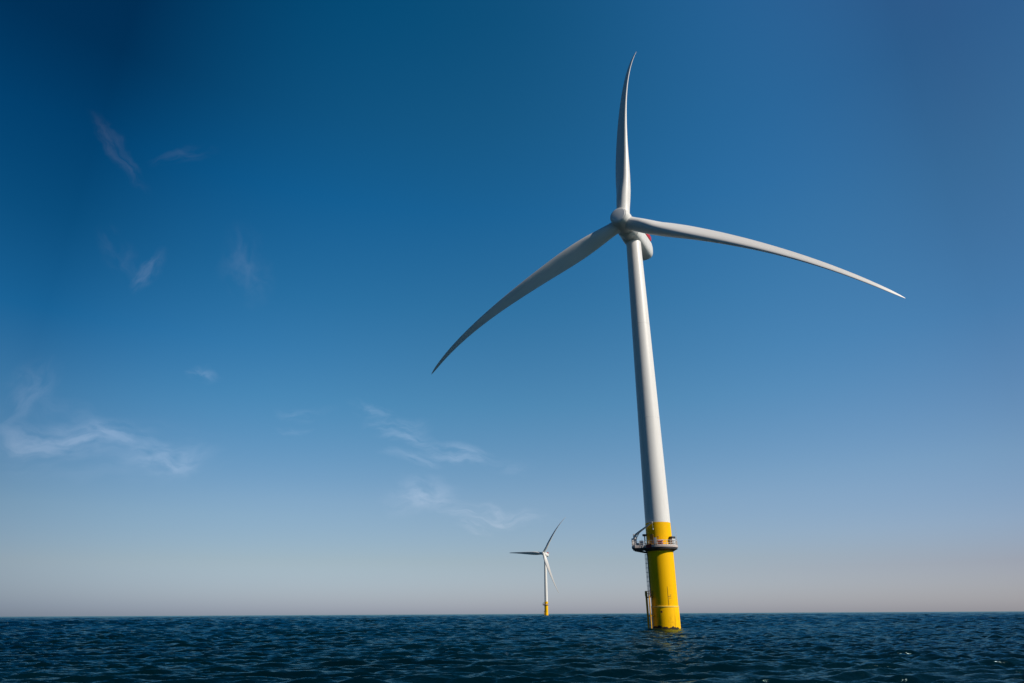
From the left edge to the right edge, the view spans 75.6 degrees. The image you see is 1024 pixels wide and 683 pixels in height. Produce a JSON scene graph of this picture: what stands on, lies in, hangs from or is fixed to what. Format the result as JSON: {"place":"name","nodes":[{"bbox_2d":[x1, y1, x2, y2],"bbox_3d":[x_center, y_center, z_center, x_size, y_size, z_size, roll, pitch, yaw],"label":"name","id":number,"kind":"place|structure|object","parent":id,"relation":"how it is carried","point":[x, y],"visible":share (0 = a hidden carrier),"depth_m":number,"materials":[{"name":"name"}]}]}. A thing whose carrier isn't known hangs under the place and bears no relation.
{"place":"outdoors","nodes":[
{"label":"outdoors","id":0,"kind":"place"},
{"bbox_2d":[0,611,1023,682],"bbox_3d":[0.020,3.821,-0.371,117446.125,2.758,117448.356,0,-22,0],"label":"sea","id":1,"kind":"structure","parent":0,"point":[891,647],"depth_m":71.68,"materials":[{"name":"liquid"}]},
{"bbox_2d":[511,517,565,614],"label":"wind turbine","id":2,"kind":"object","parent":1,"relation":"in","point":[546,563],"visible":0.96,"depth_m":1246.35,"materials":[{"name":"white paint"}]},
{"bbox_2d":[432,51,904,629],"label":"wind turbine","id":3,"kind":"object","parent":1,"relation":"in","point":[660,547],"visible":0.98,"depth_m":178.25,"materials":[{"name":"white paint"}]},
{"bbox_2d":[0,0,1023,616],"label":"sky","id":4,"kind":"structure","parent":0,"point":[243,243],"materials":[{"name":"blue"}]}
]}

